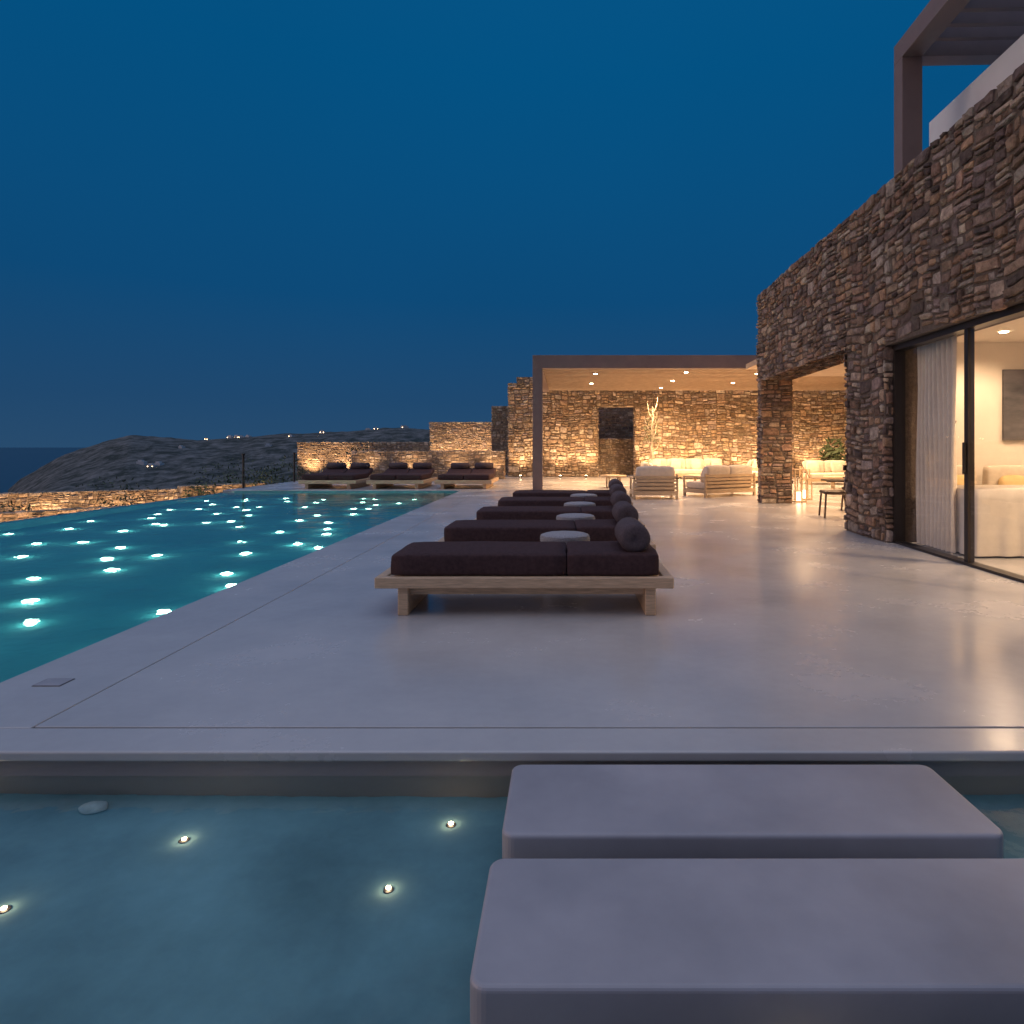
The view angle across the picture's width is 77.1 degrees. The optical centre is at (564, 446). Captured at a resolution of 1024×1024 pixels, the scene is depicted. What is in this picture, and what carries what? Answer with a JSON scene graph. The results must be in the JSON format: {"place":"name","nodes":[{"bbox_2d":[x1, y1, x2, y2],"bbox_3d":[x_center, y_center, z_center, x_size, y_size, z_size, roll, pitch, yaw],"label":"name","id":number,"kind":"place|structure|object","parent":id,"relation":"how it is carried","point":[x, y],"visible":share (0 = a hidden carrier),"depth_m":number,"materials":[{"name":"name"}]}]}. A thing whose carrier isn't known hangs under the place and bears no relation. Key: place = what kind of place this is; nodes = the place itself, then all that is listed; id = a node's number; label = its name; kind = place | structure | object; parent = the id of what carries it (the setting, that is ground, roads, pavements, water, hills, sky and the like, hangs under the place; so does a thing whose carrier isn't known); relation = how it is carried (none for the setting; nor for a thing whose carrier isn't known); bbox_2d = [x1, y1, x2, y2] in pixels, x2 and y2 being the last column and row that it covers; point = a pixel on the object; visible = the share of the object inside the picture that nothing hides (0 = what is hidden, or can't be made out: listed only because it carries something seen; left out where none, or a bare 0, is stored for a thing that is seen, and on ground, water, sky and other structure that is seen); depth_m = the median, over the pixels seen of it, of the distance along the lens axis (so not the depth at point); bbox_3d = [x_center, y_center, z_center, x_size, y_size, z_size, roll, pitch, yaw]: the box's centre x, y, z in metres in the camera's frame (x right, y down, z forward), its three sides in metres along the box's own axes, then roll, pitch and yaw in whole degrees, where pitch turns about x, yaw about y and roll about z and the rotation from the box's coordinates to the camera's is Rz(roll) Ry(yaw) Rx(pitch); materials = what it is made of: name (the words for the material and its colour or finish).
{"place":"outdoors","nodes":[
{"label":"outdoors","id":0,"kind":"place"},
{"bbox_2d":[0,448,81,492],"bbox_3d":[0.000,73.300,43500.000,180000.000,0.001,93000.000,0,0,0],"label":"sea","id":1,"kind":"structure","parent":0,"point":[17,464],"depth_m":3475.10,"materials":[{"name":"blue liquid"}]},
{"bbox_2d":[8,428,429,492],"bbox_3d":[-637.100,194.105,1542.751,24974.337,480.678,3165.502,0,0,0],"label":"terrain","id":2,"kind":"structure","parent":0,"point":[109,460],"depth_m":834.48,"materials":[{"name":"grey stone"}]},
{"bbox_2d":[0,508,87,521],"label":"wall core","id":3,"kind":"object","parent":2,"relation":"on","point":[30,515],"visible":0.11,"depth_m":17.44,"materials":[{"name":"brown stone"}]},
{"bbox_2d":[0,506,111,520],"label":"stone garden wall","id":4,"kind":"structure","parent":3,"relation":"attached to","point":[23,514],"depth_m":17.49,"materials":[{"name":"brown stone"}]},
{"bbox_2d":[0,506,118,514],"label":"coping","id":5,"kind":"object","parent":3,"relation":"on","point":[18,512],"visible":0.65,"depth_m":17.92,"materials":[{"name":"stone"}]},
{"bbox_2d":[0,490,177,511],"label":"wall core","id":6,"kind":"object","parent":2,"relation":"on","point":[78,498],"visible":0.11,"depth_m":23.98,"materials":[{"name":"brown stone"}]},
{"bbox_2d":[0,489,176,511],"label":"stone garden wall","id":7,"kind":"structure","parent":6,"relation":"attached to","point":[42,498],"depth_m":23.86,"materials":[{"name":"brown stone"}]},
{"bbox_2d":[0,488,176,494],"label":"coping","id":8,"kind":"object","parent":6,"relation":"on","point":[84,492],"visible":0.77,"depth_m":23.96,"materials":[{"name":"stone"}]},
{"bbox_2d":[136,460,146,464],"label":"village house","id":9,"kind":"structure","parent":2,"relation":"on","point":[141,462],"depth_m":770.15,"materials":[{"name":"paint"}]},
{"bbox_2d":[146,463,156,466],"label":"village house","id":10,"kind":"structure","parent":2,"relation":"on","point":[150,465],"depth_m":765.15,"materials":[{"name":"paint"}]},
{"bbox_2d":[154,461,163,464],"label":"village house","id":11,"kind":"structure","parent":2,"relation":"on","point":[158,463],"depth_m":775.91,"materials":[{"name":"paint"}]},
{"bbox_2d":[0,445,383,511],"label":"shrubs","id":12,"kind":"object","parent":2,"relation":"on","point":[212,490],"visible":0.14,"depth_m":24.35,"materials":[{"name":"green plant"}]},
{"bbox_2d":[178,484,262,497],"bbox_3d":[-11.549,2.240,21.634,0.340,1.920,2.631,0,0,42],"label":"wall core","id":13,"kind":"object","parent":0,"point":[201,489],"visible":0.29,"depth_m":21.20,"materials":[{"name":"brown stone"}]},
{"bbox_2d":[177,483,264,497],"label":"stone garden wall","id":14,"kind":"structure","parent":13,"relation":"on","point":[210,486],"depth_m":21.21,"materials":[{"name":"brown stone"}]},
{"bbox_2d":[177,486,182,498],"bbox_3d":[-12.425,2.225,20.641,0.436,1.933,0.078,0,0,42],"label":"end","id":15,"kind":"object","parent":14,"relation":"attached to","point":[180,489],"visible":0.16,"depth_m":20.58,"materials":[{"name":"stone"}]},
{"bbox_2d":[183,483,263,487],"bbox_3d":[-11.532,1.276,21.654,0.385,0.068,2.678,0,0,42],"label":"coping","id":16,"kind":"object","parent":13,"relation":"on","point":[213,484],"visible":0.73,"depth_m":21.43,"materials":[{"name":"stone"}]},
{"bbox_2d":[0,0,989,447],"label":"sky","id":17,"kind":"structure","parent":0,"point":[219,219],"materials":[{"name":"blue"}]},
{"bbox_2d":[0,475,1023,775],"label":"terrace","id":18,"kind":"structure","parent":0,"point":[786,633],"depth_m":3.76,"materials":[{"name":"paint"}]},
{"bbox_2d":[32,678,74,685],"bbox_3d":[-2.820,1.298,3.530,0.152,0.004,0.112,0,0,0],"label":"drain cover","id":19,"kind":"object","parent":18,"relation":"on","point":[54,681],"visible":1,"depth_m":3.52,"materials":[{"name":"grey concrete"}]},
{"bbox_2d":[0,491,457,682],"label":"swimming pool","id":20,"kind":"structure","parent":18,"relation":"in","point":[72,582],"depth_m":8.11,"materials":[{"name":"liquid"}]},
{"bbox_2d":[242,453,244,487],"bbox_3d":[-10.150,0.752,20.200,0.100,1.095,0.100,0,0,0],"label":"bollard post","id":21,"kind":"object","parent":18,"relation":"on","point":[243,472],"visible":1,"depth_m":20.17,"materials":[{"name":"brown metal"}]},
{"bbox_2d":[293,452,295,481],"bbox_3d":[-10.150,0.752,24.000,0.100,1.095,0.100,0,0,0],"label":"bollard post","id":22,"kind":"object","parent":18,"relation":"on","point":[294,453],"visible":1,"depth_m":23.97,"materials":[{"name":"brown metal"}]},
{"bbox_2d":[298,463,372,488],"bbox_3d":[-7.350,0.915,20.840,1.760,0.770,2.180,0,0,0],"label":"daybed","id":23,"kind":"object","parent":18,"relation":"on","point":[356,475],"visible":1,"depth_m":20.31,"materials":[{"name":"brown fabric"}]},
{"bbox_2d":[297,442,429,479],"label":"stone wall","id":24,"kind":"structure","parent":18,"relation":"on","point":[346,450],"depth_m":31.03,"materials":[{"name":"brown stone"}]},
{"bbox_2d":[311,442,429,442],"bbox_3d":[-9.778,-0.228,31.202,6.377,0.075,0.388,0,0,0],"label":"coping","id":25,"kind":"object","parent":24,"relation":"on","point":[372,442],"visible":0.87,"depth_m":31.02,"materials":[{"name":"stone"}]},
{"bbox_2d":[366,463,436,488],"bbox_3d":[-5.250,0.915,20.840,1.760,0.770,2.180,0,0,0],"label":"daybed","id":26,"kind":"object","parent":18,"relation":"on","point":[418,475],"visible":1,"depth_m":20.29,"materials":[{"name":"brown fabric"}]},
{"bbox_2d":[351,451,505,478],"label":"stone wall","id":27,"kind":"structure","parent":18,"relation":"on","point":[426,454],"depth_m":26.03,"materials":[{"name":"brown stone"}]},
{"bbox_2d":[353,450,496,451],"bbox_3d":[-5.588,0.172,26.200,6.232,0.075,0.387,0,0,0],"label":"coping","id":28,"kind":"object","parent":27,"relation":"on","point":[431,450],"visible":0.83,"depth_m":26.02,"materials":[{"name":"stone"}]},
{"bbox_2d":[429,422,491,450],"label":"stone garden wall","id":29,"kind":"structure","parent":18,"relation":"on","point":[463,435],"depth_m":33.01,"materials":[{"name":"brown stone"}]},
{"bbox_2d":[434,463,498,488],"bbox_3d":[-3.150,0.915,20.840,1.760,0.770,2.180,0,0,0],"label":"daybed","id":30,"kind":"object","parent":18,"relation":"on","point":[465,473],"visible":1,"depth_m":20.04,"materials":[{"name":"brown fabric"}]},
{"bbox_2d":[491,406,508,474],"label":"stone garden wall","id":31,"kind":"structure","parent":18,"relation":"on","point":[495,416],"depth_m":29.51,"materials":[{"name":"brown stone"}]},
{"bbox_2d":[491,406,492,449],"bbox_3d":[-3.378,-0.301,29.701,0.077,3.186,0.446,0,0,0],"label":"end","id":32,"kind":"object","parent":31,"relation":"attached to","point":[492,427],"visible":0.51,"depth_m":29.51,"materials":[{"name":"stone"}]},
{"bbox_2d":[503,451,505,478],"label":"stone wall","id":33,"kind":"structure","parent":18,"relation":"on","point":[504,464],"depth_m":26.01,"materials":[{"name":"stone"}]},
{"bbox_2d":[507,387,508,475],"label":"end stones","id":34,"kind":"object","parent":18,"relation":"on","point":[508,436],"visible":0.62,"depth_m":28.03,"materials":[{"name":"brown stone"}]},
{"bbox_2d":[0,776,1023,1023],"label":"reflecting pool","id":35,"kind":"structure","parent":18,"relation":"in","point":[240,898],"depth_m":2.04,"materials":[{"name":"liquid"}]},
{"bbox_2d":[375,517,673,614],"bbox_3d":[-0.312,0.951,5.300,2.295,0.699,0.800,0,0,0],"label":"sun lounger","id":36,"kind":"object","parent":18,"relation":"on","point":[416,573],"visible":1,"depth_m":4.95,"materials":[{"name":"black fabric"}]},
{"bbox_2d":[437,501,655,549],"bbox_3d":[-0.212,0.951,6.980,2.295,0.699,0.800,0,0,0],"label":"sun lounger","id":37,"kind":"object","parent":18,"relation":"on","point":[514,530],"visible":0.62,"depth_m":6.63,"materials":[{"name":"black fabric"}]},
{"bbox_2d":[474,491,644,525],"bbox_3d":[-0.113,0.951,8.660,2.295,0.699,0.800,0,0,0],"label":"sun lounger","id":38,"kind":"object","parent":18,"relation":"on","point":[524,512],"visible":0.49,"depth_m":8.31,"materials":[{"name":"black fabric"}]},
{"bbox_2d":[498,484,626,505],"bbox_3d":[-0.013,0.951,10.340,2.295,0.699,0.800,0,0,0],"label":"sun lounger","id":39,"kind":"object","parent":18,"relation":"on","point":[541,501],"visible":0.31,"depth_m":10.00,"materials":[{"name":"brown fabric"}]},
{"bbox_2d":[540,531,589,543],"bbox_3d":[0.000,1.060,6.120,0.482,0.479,0.484,0,0,0],"label":"woven stool","id":40,"kind":"object","parent":18,"relation":"on","point":[561,536],"visible":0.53,"depth_m":5.97,"materials":[{"name":"fabric"}]},
{"bbox_2d":[513,479,632,504],"bbox_3d":[0.087,0.951,12.020,2.295,0.699,0.800,0,0,0],"label":"sun lounger","id":41,"kind":"object","parent":18,"relation":"on","point":[551,493],"visible":0.25,"depth_m":11.70,"materials":[{"name":"brown fabric"}]},
{"bbox_2d":[556,513,594,520],"bbox_3d":[0.130,1.060,7.800,0.482,0.479,0.484,0,0,0],"label":"woven stool","id":42,"kind":"object","parent":18,"relation":"on","point":[572,516],"visible":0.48,"depth_m":7.67,"materials":[{"name":"fabric"}]},
{"bbox_2d":[564,501,595,506],"bbox_3d":[0.220,1.060,9.500,0.482,0.479,0.484,0,0,0],"label":"woven stool","id":43,"kind":"object","parent":18,"relation":"on","point":[579,503],"visible":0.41,"depth_m":9.34,"materials":[{"name":"fabric"}]},
{"bbox_2d":[570,493,596,497],"bbox_3d":[0.330,1.060,11.200,0.482,0.479,0.484,0,0,0],"label":"woven stool","id":44,"kind":"object","parent":18,"relation":"on","point":[583,495],"visible":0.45,"depth_m":11.07,"materials":[{"name":"fabric"}]},
{"bbox_2d":[600,475,626,487],"bbox_3d":[1.550,1.100,20.500,0.840,0.400,0.840,0,0,0],"label":"round coffee table","id":45,"kind":"object","parent":18,"relation":"on","point":[609,476],"visible":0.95,"depth_m":20.26,"materials":[{"name":"brown wood"}]},
{"bbox_2d":[598,439,633,474],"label":"stone wall","id":46,"kind":"structure","parent":18,"relation":"on","point":[612,456],"depth_m":29.63,"materials":[{"name":"brown stone"}]},
{"bbox_2d":[598,408,633,438],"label":"stone wall","id":47,"kind":"structure","parent":18,"relation":"on","point":[617,419],"depth_m":31.53,"materials":[{"name":"brown stone"}]},
{"bbox_2d":[642,398,660,465],"bbox_3d":[3.607,-0.390,26.603,0.819,3.381,0.808,0,0,0],"label":"sculptural potted tree","id":48,"kind":"object","parent":18,"relation":"on","point":[652,432],"visible":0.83,"depth_m":26.57,"materials":[{"name":"wood"}]},
{"bbox_2d":[630,466,677,498],"bbox_3d":[2.250,0.884,16.300,1.120,0.833,0.900,0,0,0],"label":"outdoor armchair","id":49,"kind":"object","parent":18,"relation":"on","point":[654,480],"visible":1,"depth_m":15.87,"materials":[{"name":"beige fabric"}]},
{"bbox_2d":[509,377,846,476],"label":"stone wall","id":50,"kind":"structure","parent":18,"relation":"on","point":[640,415],"depth_m":28.02,"materials":[{"name":"brown stone"}]},
{"bbox_2d":[597,408,598,475],"bbox_3d":[1.448,-0.226,28.296,0.077,3.031,0.630,0,0,0],"label":"doorway jamb","id":51,"kind":"object","parent":50,"relation":"attached to","point":[598,441],"visible":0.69,"depth_m":28.02,"materials":[{"name":"stone"}]},
{"bbox_2d":[633,407,635,473],"bbox_3d":[3.051,-0.221,28.297,0.078,3.033,0.631,0,0,0],"label":"doorway jamb","id":52,"kind":"object","parent":50,"relation":"attached to","point":[634,469],"visible":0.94,"depth_m":28.14,"materials":[{"name":"stone"}]},
{"bbox_2d":[507,377,846,476],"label":"stones","id":53,"kind":"object","parent":50,"relation":"attached to","point":[705,450],"visible":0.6,"depth_m":27.97,"materials":[{"name":"brown stone"}]},
{"bbox_2d":[648,458,722,476],"bbox_3d":[5.000,0.884,26.300,3.200,0.833,0.900,0,0,0],"label":"outdoor corner sofa","id":54,"kind":"object","parent":18,"relation":"on","point":[681,466],"visible":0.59,"depth_m":26.40,"materials":[{"name":"beige fabric"}]},
{"bbox_2d":[533,355,846,489],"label":"pergola pavilion","id":55,"kind":"structure","parent":18,"relation":"on","point":[631,372],"depth_m":20.60,"materials":[{"name":"beige metal"}]},
{"bbox_2d":[688,474,700,480],"bbox_3d":[4.600,1.120,21.500,1.100,0.360,1.100,0,0,0],"label":"round coffee table","id":56,"kind":"object","parent":18,"relation":"on","point":[694,478],"visible":0.23,"depth_m":21.34,"materials":[{"name":"brown wood"}]},
{"bbox_2d":[683,465,755,497],"bbox_3d":[4.150,0.886,17.200,1.750,0.829,0.900,0,0,-29],"label":"outdoor sofa","id":57,"kind":"object","parent":18,"relation":"on","point":[724,478],"visible":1,"depth_m":16.81,"materials":[{"name":"beige fabric"}]},
{"bbox_2d":[747,459,757,480],"bbox_3d":[7.100,0.885,24.200,0.900,0.829,2.600,0,0,0],"label":"outdoor corner sofa","id":58,"kind":"object","parent":18,"relation":"on","point":[753,463],"visible":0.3,"depth_m":24.16,"materials":[{"name":"beige fabric"}]},
{"bbox_2d":[792,463,806,501],"bbox_3d":[5.550,0.842,15.200,0.284,0.916,0.284,0,0,0],"label":"floor lantern","id":59,"kind":"object","parent":18,"relation":"on","point":[798,496],"visible":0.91,"depth_m":15.15,"materials":[{"name":"brown wood"}]},
{"bbox_2d":[797,472,811,499],"bbox_3d":[5.950,0.967,15.900,0.284,0.666,0.284,0,0,0],"label":"floor lantern","id":60,"kind":"object","parent":18,"relation":"on","point":[804,494],"visible":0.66,"depth_m":15.85,"materials":[{"name":"brown wood"}]},
{"bbox_2d":[799,460,845,484],"bbox_3d":[9.600,0.885,22.500,2.400,0.831,0.900,0,0,0],"label":"outdoor sofa","id":61,"kind":"object","parent":18,"relation":"on","point":[817,470],"visible":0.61,"depth_m":22.57,"materials":[{"name":"beige fabric"}]},
{"bbox_2d":[818,437,845,460],"bbox_3d":[10.929,0.419,25.947,1.298,1.763,1.281,0,0,27],"label":"potted plant","id":62,"kind":"object","parent":18,"relation":"on","point":[833,453],"visible":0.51,"depth_m":25.86,"materials":[{"name":"green plant"}]},
{"bbox_2d":[818,463,846,517],"bbox_3d":[5.045,0.802,11.896,0.546,1.003,0.500,0,0,10],"label":"dining chair","id":63,"kind":"object","parent":18,"relation":"on","point":[834,492],"visible":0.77,"depth_m":11.72,"materials":[{"name":"brown wood"}]},
{"bbox_2d":[823,476,844,488],"bbox_3d":[8.600,1.110,20.000,1.000,0.380,1.000,0,0,0],"label":"round coffee table","id":64,"kind":"object","parent":18,"relation":"on","point":[833,483],"visible":0.52,"depth_m":19.83,"materials":[{"name":"brown wood"}]},
{"bbox_2d":[840,477,844,509],"bbox_3d":[5.925,0.802,12.900,0.545,1.003,0.500,0,0,0],"label":"dining chair","id":65,"kind":"object","parent":18,"relation":"on","point":[842,499],"visible":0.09,"depth_m":13.11,"materials":[{"name":"brown wood"}]},
{"bbox_2d":[746,0,1023,582],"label":"stone villa","id":66,"kind":"object","parent":18,"relation":"on","point":[897,300],"visible":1,"depth_m":8.34,"materials":[{"name":"brown stone"}]},
{"bbox_2d":[955,485,1023,556],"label":"sofa","id":67,"kind":"object","parent":66,"relation":"on","point":[999,520],"visible":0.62,"depth_m":7.45,"materials":[{"name":"fabric"}]},
{"bbox_2d":[640,462,652,465],"bbox_3d":[2.900,0.886,20.600,0.900,0.828,1.000,0,0,0],"label":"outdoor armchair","id":68,"kind":"object","parent":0,"point":[645,464],"visible":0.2,"depth_m":20.25,"materials":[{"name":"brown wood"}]},
{"bbox_2d":[957,465,976,484],"bbox_3d":[5.600,0.781,8.990,0.662,1.038,0.707,0,0,0],"label":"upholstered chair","id":69,"kind":"object","parent":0,"point":[960,478],"visible":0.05,"depth_m":9.18,"materials":[{"name":"beige fabric"}]},
{"bbox_2d":[982,465,1023,484],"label":"upholstered chair","id":70,"kind":"object","parent":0,"point":[1002,474],"visible":0.29,"depth_m":9.19,"materials":[{"name":"beige fabric"}]},
{"bbox_3d":[0.637,1.518,2.387,1.345,0.204,0.286,0,0,0],"label":"plinth","id":71,"kind":"object","parent":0,"visible":0},
{"bbox_2d":[502,765,1002,858],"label":"slab top","id":72,"kind":"structure","parent":71,"relation":"on","point":[738,812],"depth_m":2.26,"materials":[{"name":"grey concrete"}]},
{"bbox_3d":[0.638,1.518,1.785,1.385,0.204,0.294,0,0,0],"label":"plinth","id":73,"kind":"object","parent":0,"visible":0},
{"bbox_2d":[470,859,1023,1023],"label":"slab top","id":74,"kind":"structure","parent":73,"relation":"on","point":[750,941],"depth_m":1.68,"materials":[{"name":"grey concrete"}]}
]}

